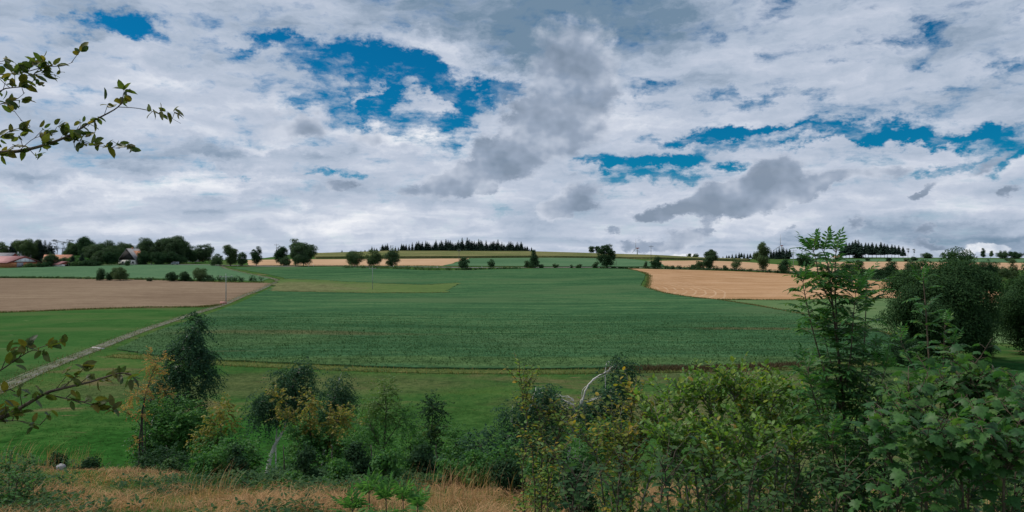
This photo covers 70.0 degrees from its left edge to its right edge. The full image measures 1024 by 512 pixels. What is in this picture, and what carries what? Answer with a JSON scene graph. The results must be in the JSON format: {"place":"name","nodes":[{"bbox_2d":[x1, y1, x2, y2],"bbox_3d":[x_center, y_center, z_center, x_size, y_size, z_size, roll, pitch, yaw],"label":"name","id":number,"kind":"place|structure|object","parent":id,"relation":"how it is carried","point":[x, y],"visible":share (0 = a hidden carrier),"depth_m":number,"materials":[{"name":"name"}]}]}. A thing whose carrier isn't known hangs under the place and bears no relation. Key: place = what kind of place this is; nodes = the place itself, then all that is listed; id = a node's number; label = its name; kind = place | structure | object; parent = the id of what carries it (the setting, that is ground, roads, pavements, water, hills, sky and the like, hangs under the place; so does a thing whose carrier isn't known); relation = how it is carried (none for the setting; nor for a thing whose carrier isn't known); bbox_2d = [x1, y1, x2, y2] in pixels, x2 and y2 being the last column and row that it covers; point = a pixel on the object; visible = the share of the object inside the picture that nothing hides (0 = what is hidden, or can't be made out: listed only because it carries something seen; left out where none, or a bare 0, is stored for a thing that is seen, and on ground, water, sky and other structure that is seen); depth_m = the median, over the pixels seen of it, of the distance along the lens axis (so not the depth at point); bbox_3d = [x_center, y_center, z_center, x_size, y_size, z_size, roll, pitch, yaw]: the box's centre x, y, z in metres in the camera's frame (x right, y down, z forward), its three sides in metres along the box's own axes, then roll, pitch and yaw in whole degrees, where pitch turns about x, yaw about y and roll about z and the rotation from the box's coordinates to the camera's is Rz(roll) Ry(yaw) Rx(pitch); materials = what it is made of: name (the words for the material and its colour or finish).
{"place":"outdoors","nodes":[
{"label":"outdoors","id":0,"kind":"place"},
{"bbox_2d":[0,264,267,280],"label":"field","id":1,"kind":"structure","parent":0,"point":[161,271],"depth_m":419.95,"materials":[{"name":"green plant"}]},
{"bbox_2d":[0,278,269,311],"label":"ploughed field","id":2,"kind":"structure","parent":0,"point":[24,294],"depth_m":257.73,"materials":[{"name":"brown soil"}]},
{"bbox_2d":[0,266,278,392],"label":"farm track","id":3,"kind":"structure","parent":0,"point":[110,343],"depth_m":116.00,"materials":[{"name":"grey gravel"}]},
{"bbox_2d":[1,441,525,511],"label":"tall grass","id":4,"kind":"structure","parent":0,"point":[432,491],"depth_m":8.91,"materials":[{"name":"green plant"}]},
{"bbox_2d":[247,258,468,265],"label":"stubble","id":5,"kind":"object","parent":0,"point":[402,262],"visible":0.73,"depth_m":518.17,"materials":[{"name":"beige plant"}]},
{"bbox_2d":[89,352,885,375],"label":"field margin","id":6,"kind":"object","parent":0,"point":[410,370],"visible":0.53,"depth_m":88.53,"materials":[{"name":"green plant"}]},
{"bbox_2d":[116,267,893,369],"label":"crop field","id":7,"kind":"structure","parent":0,"point":[582,292],"depth_m":169.99,"materials":[{"name":"green plant"}]},
{"bbox_2d":[271,279,460,292],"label":"mown patch","id":8,"kind":"object","parent":7,"relation":"on","point":[308,285],"visible":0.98,"depth_m":292.38,"materials":[{"name":"green plant"}]},
{"bbox_2d":[0,256,1023,511],"bbox_3d":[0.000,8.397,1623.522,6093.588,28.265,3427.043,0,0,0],"label":"ground","id":9,"kind":"structure","parent":0,"point":[84,428],"depth_m":70.99,"materials":[{"name":"green plant"}]},
{"bbox_2d":[0,256,41,267],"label":"brick barn","id":10,"kind":"structure","parent":9,"relation":"on","point":[12,261],"depth_m":469.00,"materials":[{"name":"red brick"}]},
{"bbox_2d":[0,445,46,507],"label":"hazel shrub","id":11,"kind":"object","parent":9,"relation":"on","point":[28,486],"visible":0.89,"depth_m":8.50,"materials":[{"name":"green plant"}]},
{"bbox_2d":[14,239,38,258],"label":"village tree","id":12,"kind":"object","parent":9,"relation":"on","point":[25,247],"visible":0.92,"depth_m":586.78,"materials":[{"name":"green plant"}]},
{"bbox_2d":[48,451,69,467],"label":"bush","id":13,"kind":"object","parent":9,"relation":"on","point":[55,455],"visible":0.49,"depth_m":11.27,"materials":[{"name":"green plant"}]},
{"bbox_2d":[76,236,95,255],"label":"village tree","id":14,"kind":"object","parent":9,"relation":"on","point":[84,241],"visible":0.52,"depth_m":579.39,"materials":[{"name":"green plant"}]},
{"bbox_2d":[76,456,101,469],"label":"bush","id":15,"kind":"object","parent":9,"relation":"on","point":[88,463],"visible":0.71,"depth_m":11.26,"materials":[{"name":"green plant"}]},
{"bbox_2d":[0,42,183,433],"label":"beech tree","id":16,"kind":"object","parent":9,"relation":"on","point":[47,142],"visible":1,"depth_m":2.88,"materials":[{"name":"green plant"}]},
{"bbox_2d":[0,307,207,382],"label":"meadow grass","id":17,"kind":"structure","parent":9,"relation":"on","point":[80,329],"depth_m":153.15,"materials":[{"name":"green plant"}]},
{"bbox_2d":[87,239,124,263],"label":"village tree","id":18,"kind":"object","parent":9,"relation":"on","point":[109,246],"visible":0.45,"depth_m":541.05,"materials":[{"name":"green plant"}]},
{"bbox_2d":[100,251,119,264],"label":"village tree","id":19,"kind":"object","parent":9,"relation":"on","point":[109,257],"visible":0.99,"depth_m":488.76,"materials":[{"name":"green plant"}]},
{"bbox_2d":[0,304,221,312],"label":"edge grass","id":20,"kind":"structure","parent":9,"relation":"on","point":[165,306],"depth_m":197.19,"materials":[{"name":"green plant"}]},
{"bbox_2d":[110,266,129,279],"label":"field bush","id":21,"kind":"object","parent":9,"relation":"on","point":[118,273],"visible":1,"depth_m":335.77,"materials":[{"name":"green plant"}]},
{"bbox_2d":[118,247,146,264],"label":"farmhouse","id":22,"kind":"object","parent":9,"relation":"on","point":[129,254],"visible":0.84,"depth_m":496.99,"materials":[{"name":"white stone"}]},
{"bbox_2d":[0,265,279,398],"bbox_3d":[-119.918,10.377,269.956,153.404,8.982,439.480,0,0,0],"label":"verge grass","id":23,"kind":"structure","parent":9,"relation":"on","point":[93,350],"depth_m":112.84,"materials":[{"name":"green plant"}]},
{"bbox_2d":[119,346,176,467],"bbox_3d":[-9.993,4.484,20.064,1.645,4.068,1.046,0,0,0],"label":"rowan","id":24,"kind":"object","parent":9,"relation":"on","point":[142,416],"visible":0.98,"depth_m":19.98,"materials":[{"name":"green plant"}]},
{"bbox_2d":[135,237,160,263],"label":"village tree","id":25,"kind":"object","parent":9,"relation":"on","point":[146,244],"visible":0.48,"depth_m":514.43,"materials":[{"name":"green plant"}]},
{"bbox_2d":[149,251,168,264],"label":"village bush","id":26,"kind":"object","parent":9,"relation":"on","point":[159,258],"visible":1,"depth_m":500.05,"materials":[{"name":"green plant"}]},
{"bbox_2d":[124,440,195,472],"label":"slope shrub","id":27,"kind":"object","parent":9,"relation":"on","point":[152,459],"visible":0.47,"depth_m":16.91,"materials":[{"name":"green plant"}]},
{"bbox_2d":[149,456,188,475],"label":"bush","id":28,"kind":"object","parent":9,"relation":"on","point":[169,463],"visible":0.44,"depth_m":11.58,"materials":[{"name":"green plant"}]},
{"bbox_2d":[122,390,219,471],"bbox_3d":[-11.080,6.107,23.956,3.020,3.513,2.617,0,0,24],"label":"thicket shrub","id":29,"kind":"object","parent":9,"relation":"on","point":[180,425],"visible":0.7,"depth_m":23.58,"materials":[{"name":"green plant"}]},
{"bbox_2d":[159,235,189,257],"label":"village tree","id":30,"kind":"object","parent":9,"relation":"on","point":[176,244],"visible":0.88,"depth_m":515.54,"materials":[{"name":"green plant"}]},
{"bbox_2d":[164,251,187,263],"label":"village bush","id":31,"kind":"object","parent":9,"relation":"on","point":[173,256],"visible":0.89,"depth_m":508.10,"materials":[{"name":"green plant"}]},
{"bbox_2d":[136,310,229,470],"bbox_3d":[-11.759,5.212,26.002,3.140,6.576,1.972,0,0,0],"label":"birch tree","id":32,"kind":"object","parent":9,"relation":"on","point":[190,359],"visible":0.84,"depth_m":25.82,"materials":[{"name":"green plant"}]},
{"bbox_2d":[196,243,214,262],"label":"village tree","id":33,"kind":"object","parent":9,"relation":"on","point":[208,251],"visible":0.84,"depth_m":543.22,"materials":[{"name":"green plant"}]},
{"bbox_2d":[188,450,226,478],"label":"bush","id":34,"kind":"object","parent":9,"relation":"on","point":[215,461],"visible":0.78,"depth_m":10.96,"materials":[{"name":"green plant"}]},
{"bbox_2d":[183,392,262,472],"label":"rowan","id":35,"kind":"object","parent":9,"relation":"on","point":[213,435],"visible":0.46,"depth_m":18.95,"materials":[{"name":"green plant"}]},
{"bbox_2d":[187,436,258,471],"bbox_3d":[-6.780,4.937,16.994,1.480,1.475,1.473,0,0,43],"label":"slope shrub","id":36,"kind":"object","parent":9,"relation":"on","point":[226,453],"visible":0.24,"depth_m":16.95,"materials":[{"name":"green plant"}]},
{"bbox_2d":[222,244,237,265],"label":"roadside tree","id":37,"kind":"object","parent":9,"relation":"on","point":[230,251],"visible":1,"depth_m":477.52,"materials":[{"name":"green plant"}]},
{"bbox_2d":[209,275,263,281],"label":"hedge","id":38,"kind":"object","parent":9,"relation":"on","point":[219,278],"visible":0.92,"depth_m":332.15,"materials":[{"name":"green plant"}]},
{"bbox_2d":[223,441,250,478],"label":"bush","id":39,"kind":"object","parent":9,"relation":"on","point":[239,461],"visible":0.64,"depth_m":11.14,"materials":[{"name":"green plant"}]},
{"bbox_2d":[233,435,277,476],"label":"slope shrub","id":40,"kind":"object","parent":9,"relation":"on","point":[251,454],"visible":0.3,"depth_m":17.88,"materials":[{"name":"green plant"}]},
{"bbox_2d":[237,356,332,473],"bbox_3d":[-7.531,5.567,23.981,3.125,4.636,2.125,0,0,0],"label":"birch tree","id":41,"kind":"object","parent":9,"relation":"on","point":[264,408],"visible":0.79,"depth_m":23.82,"materials":[{"name":"green plant"}]},
{"bbox_2d":[288,242,317,265],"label":"roadside tree","id":42,"kind":"object","parent":9,"relation":"on","point":[304,253],"visible":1,"depth_m":429.20,"materials":[{"name":"green plant"}]},
{"bbox_2d":[291,441,322,483],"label":"bush","id":43,"kind":"object","parent":9,"relation":"on","point":[304,458],"visible":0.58,"depth_m":10.72,"materials":[{"name":"green plant"}]},
{"bbox_2d":[272,442,346,476],"bbox_3d":[-4.962,5.274,17.949,1.914,1.417,1.592,0,0,-12],"label":"slope shrub","id":44,"kind":"object","parent":9,"relation":"on","point":[293,458],"visible":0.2,"depth_m":17.85,"materials":[{"name":"green plant"}]},
{"bbox_2d":[262,382,364,473],"bbox_3d":[-5.101,4.812,18.904,2.775,2.996,1.824,0,0,0],"label":"rowan","id":45,"kind":"object","parent":9,"relation":"on","point":[322,441],"visible":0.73,"depth_m":18.90,"materials":[{"name":"green plant"}]},
{"bbox_2d":[306,366,363,464],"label":"birch tree","id":46,"kind":"object","parent":9,"relation":"on","point":[336,395],"visible":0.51,"depth_m":26.81,"materials":[{"name":"green plant"}]},
{"bbox_2d":[322,457,352,485],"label":"bush","id":47,"kind":"object","parent":9,"relation":"on","point":[338,468],"visible":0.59,"depth_m":10.34,"materials":[{"name":"green plant"}]},
{"bbox_2d":[324,481,375,511],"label":"elder seedling","id":48,"kind":"object","parent":9,"relation":"on","point":[350,502],"visible":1,"depth_m":4.08,"materials":[{"name":"green plant"}]},
{"bbox_2d":[344,250,364,265],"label":"roadside tree","id":49,"kind":"object","parent":9,"relation":"on","point":[353,259],"visible":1,"depth_m":424.57,"materials":[{"name":"green plant"}]},
{"bbox_2d":[335,423,373,467],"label":"slope shrub","id":50,"kind":"object","parent":9,"relation":"on","point":[352,437],"visible":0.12,"depth_m":19.89,"materials":[{"name":"green plant"}]},
{"bbox_2d":[342,440,374,483],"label":"bush","id":51,"kind":"object","parent":9,"relation":"on","point":[356,456],"visible":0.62,"depth_m":10.76,"materials":[{"name":"green plant"}]},
{"bbox_2d":[350,468,397,511],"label":"elder seedling","id":52,"kind":"object","parent":9,"relation":"on","point":[368,488],"visible":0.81,"depth_m":4.29,"materials":[{"name":"green plant"}]},
{"bbox_2d":[365,249,383,266],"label":"roadside tree","id":53,"kind":"object","parent":9,"relation":"on","point":[375,258],"visible":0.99,"depth_m":426.68,"materials":[{"name":"green plant"}]},
{"bbox_2d":[336,370,427,468],"bbox_3d":[-3.064,4.162,17.032,1.761,3.022,1.625,0,0,-37],"label":"young ash","id":54,"kind":"object","parent":9,"relation":"on","point":[374,435],"visible":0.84,"depth_m":16.91,"materials":[{"name":"green plant"}]},
{"bbox_2d":[367,471,401,511],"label":"elder seedling","id":55,"kind":"object","parent":9,"relation":"on","point":[383,489],"visible":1,"depth_m":4.20,"materials":[{"name":"green plant"}]},
{"bbox_2d":[369,446,404,482],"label":"bush","id":56,"kind":"object","parent":9,"relation":"on","point":[383,461],"visible":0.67,"depth_m":10.15,"materials":[{"name":"green plant"}]},
{"bbox_2d":[383,248,400,266],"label":"roadside tree","id":57,"kind":"object","parent":9,"relation":"on","point":[393,260],"visible":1,"depth_m":420.41,"materials":[{"name":"green plant"}]},
{"bbox_2d":[342,264,452,269],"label":"hedge","id":58,"kind":"object","parent":9,"relation":"on","point":[400,267],"visible":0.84,"depth_m":393.71,"materials":[{"name":"green plant"}]},
{"bbox_2d":[392,479,421,511],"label":"elder seedling","id":59,"kind":"object","parent":9,"relation":"on","point":[404,492],"visible":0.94,"depth_m":4.30,"materials":[{"name":"green plant"}]},
{"bbox_2d":[391,420,439,472],"bbox_3d":[-2.362,5.035,17.999,1.432,1.977,1.374,0,0,-16],"label":"slope shrub","id":60,"kind":"object","parent":9,"relation":"on","point":[419,440],"visible":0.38,"depth_m":18.00,"materials":[{"name":"green plant"}]},
{"bbox_2d":[405,484,432,511],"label":"elder seedling","id":61,"kind":"object","parent":9,"relation":"on","point":[415,502],"visible":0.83,"depth_m":4.60,"materials":[{"name":"green plant"}]},
{"bbox_2d":[402,442,439,480],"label":"bush","id":62,"kind":"object","parent":9,"relation":"on","point":[420,459],"visible":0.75,"depth_m":10.54,"materials":[{"name":"green plant"}]},
{"bbox_2d":[400,389,454,466],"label":"tree","id":63,"kind":"object","parent":9,"relation":"on","point":[432,430],"visible":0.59,"depth_m":19.88,"materials":[{"name":"green plant"}]},
{"bbox_2d":[425,458,468,485],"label":"bush","id":64,"kind":"object","parent":9,"relation":"on","point":[457,470],"visible":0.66,"depth_m":10.07,"materials":[{"name":"green plant"}]},
{"bbox_2d":[427,418,479,464],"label":"slope shrub","id":65,"kind":"object","parent":9,"relation":"on","point":[449,450],"visible":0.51,"depth_m":18.93,"materials":[{"name":"green plant"}]},
{"bbox_2d":[461,449,492,490],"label":"bush","id":66,"kind":"object","parent":9,"relation":"on","point":[479,467],"visible":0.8,"depth_m":9.89,"materials":[{"name":"green plant"}]},
{"bbox_2d":[451,423,513,474],"bbox_3d":[-0.681,5.120,17.962,1.885,2.031,1.612,0,0,0],"label":"slope shrub","id":67,"kind":"object","parent":9,"relation":"on","point":[481,444],"visible":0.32,"depth_m":18.04,"materials":[{"name":"green plant"}]},
{"bbox_2d":[465,429,532,472],"bbox_3d":[-0.190,4.331,14.954,1.558,1.534,1.388,0,0,0],"label":"slope shrub","id":68,"kind":"object","parent":9,"relation":"on","point":[502,448],"visible":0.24,"depth_m":14.98,"materials":[{"name":"green plant"}]},
{"bbox_2d":[486,458,529,494],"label":"bush","id":69,"kind":"object","parent":9,"relation":"on","point":[510,471],"visible":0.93,"depth_m":9.12,"materials":[{"name":"green plant"}]},
{"bbox_2d":[0,450,1023,511],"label":"undergrowth","id":70,"kind":"object","parent":9,"relation":"on","point":[252,474],"visible":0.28,"depth_m":9.62,"materials":[{"name":"brown plant"}]},
{"bbox_2d":[486,383,564,465],"bbox_3d":[0.301,4.871,19.028,1.876,3.142,1.941,0,0,-40],"label":"birch tree","id":71,"kind":"object","parent":9,"relation":"on","point":[539,394],"visible":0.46,"depth_m":18.83,"materials":[{"name":"green plant"}]},
{"bbox_2d":[521,456,559,507],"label":"bush","id":72,"kind":"object","parent":9,"relation":"on","point":[529,472],"visible":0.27,"depth_m":8.55,"materials":[{"name":"green plant"}]},
{"bbox_2d":[501,352,583,511],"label":"sallow sapling","id":73,"kind":"object","parent":9,"relation":"on","point":[556,417],"visible":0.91,"depth_m":5.90,"materials":[{"name":"green plant"}]},
{"bbox_2d":[506,417,578,469],"bbox_3d":[0.709,3.898,13.966,1.686,1.512,1.470,0,0,0],"label":"slope shrub","id":74,"kind":"object","parent":9,"relation":"on","point":[547,442],"visible":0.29,"depth_m":13.93,"materials":[{"name":"green plant"}]},
{"bbox_2d":[553,458,600,511],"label":"bush","id":75,"kind":"object","parent":9,"relation":"on","point":[591,498],"visible":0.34,"depth_m":8.07,"materials":[{"name":"green plant"}]},
{"bbox_2d":[516,353,647,458],"bbox_3d":[1.829,4.499,18.998,3.475,3.921,1.840,0,0,0],"label":"birch tree","id":76,"kind":"object","parent":9,"relation":"on","point":[587,408],"visible":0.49,"depth_m":18.89,"materials":[{"name":"green plant"}]},
{"bbox_2d":[555,413,635,475],"bbox_3d":[1.614,3.598,13.013,1.496,1.500,1.475,0,0,37],"label":"slope shrub","id":77,"kind":"object","parent":9,"relation":"on","point":[583,454],"visible":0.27,"depth_m":12.89,"materials":[{"name":"green plant"}]},
{"bbox_2d":[596,244,615,266],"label":"roadside tree","id":78,"kind":"object","parent":9,"relation":"on","point":[606,257],"visible":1,"depth_m":420.25,"materials":[{"name":"green plant"}]},
{"bbox_2d":[559,366,661,511],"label":"sallow bush","id":79,"kind":"object","parent":9,"relation":"on","point":[627,438],"visible":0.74,"depth_m":5.16,"materials":[{"name":"green plant"}]},
{"bbox_2d":[593,477,635,511],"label":"bush","id":80,"kind":"object","parent":9,"relation":"on","point":[606,494],"visible":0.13,"depth_m":7.80,"materials":[{"name":"green plant"}]},
{"bbox_2d":[597,359,808,372],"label":"dead weeds","id":81,"kind":"object","parent":9,"relation":"on","point":[663,367],"visible":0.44,"depth_m":89.46,"materials":[{"name":"plant"}]},
{"bbox_2d":[703,249,719,269],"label":"roadside tree","id":82,"kind":"object","parent":9,"relation":"on","point":[710,255],"visible":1,"depth_m":425.44,"materials":[{"name":"green plant"}]},
{"bbox_2d":[647,265,794,273],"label":"hedge","id":83,"kind":"object","parent":9,"relation":"on","point":[719,269],"visible":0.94,"depth_m":419.06,"materials":[{"name":"green plant"}]},
{"bbox_2d":[609,352,833,511],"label":"sallow bush","id":84,"kind":"object","parent":9,"relation":"on","point":[746,403],"visible":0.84,"depth_m":4.99,"materials":[{"name":"green plant"}]},
{"bbox_2d":[627,268,884,300],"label":"edge grass","id":85,"kind":"structure","parent":9,"relation":"on","point":[648,280],"depth_m":248.98,"materials":[{"name":"green plant"}]},
{"bbox_2d":[752,241,770,271],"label":"roadside tree","id":86,"kind":"object","parent":9,"relation":"on","point":[761,256],"visible":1,"depth_m":419.01,"materials":[{"name":"green plant"}]},
{"bbox_2d":[532,431,1023,511],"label":"bramble thicket","id":87,"kind":"object","parent":9,"relation":"on","point":[848,477],"visible":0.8,"depth_m":4.14,"materials":[{"name":"green plant"}]},
{"bbox_2d":[762,392,864,511],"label":"alder shrub","id":88,"kind":"object","parent":9,"relation":"on","point":[801,476],"visible":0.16,"depth_m":5.80,"materials":[{"name":"green plant"}]},
{"bbox_2d":[776,225,915,511],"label":"rowan sapling","id":89,"kind":"object","parent":9,"relation":"on","point":[852,377],"visible":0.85,"depth_m":4.85,"materials":[{"name":"green plant"}]},
{"bbox_2d":[886,329,921,366],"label":"skirt shrub","id":90,"kind":"object","parent":9,"relation":"on","point":[895,349],"visible":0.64,"depth_m":92.15,"materials":[{"name":"green plant"}]},
{"bbox_2d":[882,263,975,492],"bbox_3d":[3.631,1.751,6.362,0.834,3.397,0.724,0,0,0],"label":"rowan sapling","id":91,"kind":"object","parent":9,"relation":"on","point":[948,317],"visible":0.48,"depth_m":6.38,"materials":[{"name":"green plant"}]},
{"bbox_2d":[836,339,1023,511],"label":"maple shrub","id":92,"kind":"object","parent":9,"relation":"on","point":[946,445],"visible":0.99,"depth_m":3.44,"materials":[{"name":"green plant"}]},
{"bbox_2d":[847,366,1023,511],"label":"hazel shrub","id":93,"kind":"object","parent":9,"relation":"on","point":[897,389],"visible":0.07,"depth_m":6.20,"materials":[{"name":"green plant"}]},
{"bbox_2d":[873,246,1007,359],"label":"great tree","id":94,"kind":"object","parent":9,"relation":"on","point":[965,298],"visible":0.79,"depth_m":95.27,"materials":[{"name":"green plant"}]},
{"bbox_2d":[967,339,998,357],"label":"skirt shrub","id":95,"kind":"object","parent":9,"relation":"on","point":[990,349],"visible":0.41,"depth_m":103.25,"materials":[{"name":"green plant"}]},
{"bbox_2d":[978,258,999,277],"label":"hedgerow tree","id":96,"kind":"object","parent":9,"relation":"on","point":[990,267],"visible":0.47,"depth_m":361.43,"materials":[{"name":"green plant"}]},
{"bbox_2d":[993,261,1023,354],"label":"great tree","id":97,"kind":"object","parent":9,"relation":"on","point":[1012,302],"visible":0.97,"depth_m":106.76,"materials":[{"name":"green plant"}]},
{"bbox_2d":[0,462,1023,511],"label":"dry grass","id":98,"kind":"structure","parent":0,"point":[249,498],"depth_m":8.65,"materials":[{"name":"brown plant"}]},
{"bbox_2d":[0,0,1023,259],"label":"sky","id":99,"kind":"structure","parent":0,"point":[673,127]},
{"bbox_2d":[314,251,749,260],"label":"maize field","id":100,"kind":"structure","parent":0,"point":[452,254],"depth_m":705.28,"materials":[{"name":"green plant"}]},
{"bbox_2d":[444,258,662,266],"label":"crop","id":101,"kind":"object","parent":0,"point":[546,262],"visible":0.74,"depth_m":533.78,"materials":[{"name":"green plant"}]},
{"bbox_2d":[659,260,848,271],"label":"stubble beyond hedge","id":102,"kind":"object","parent":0,"point":[748,265],"visible":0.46,"depth_m":534.03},
{"bbox_2d":[632,269,998,299],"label":"stubble field","id":103,"kind":"structure","parent":0,"point":[727,284],"depth_m":296.22,"materials":[{"name":"beige plant"}]},
{"bbox_2d":[724,298,1015,343],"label":"grass ley","id":104,"kind":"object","parent":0,"point":[879,305],"depth_m":204.30,"materials":[{"name":"green plant"}]},
{"bbox_2d":[790,258,1023,261],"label":"grass hilltop","id":105,"kind":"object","parent":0,"point":[976,260],"depth_m":801.30,"materials":[{"name":"green plant"}]},
{"bbox_2d":[815,262,1023,269],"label":"stubble hillside","id":106,"kind":"structure","parent":0,"point":[867,265],"depth_m":644.42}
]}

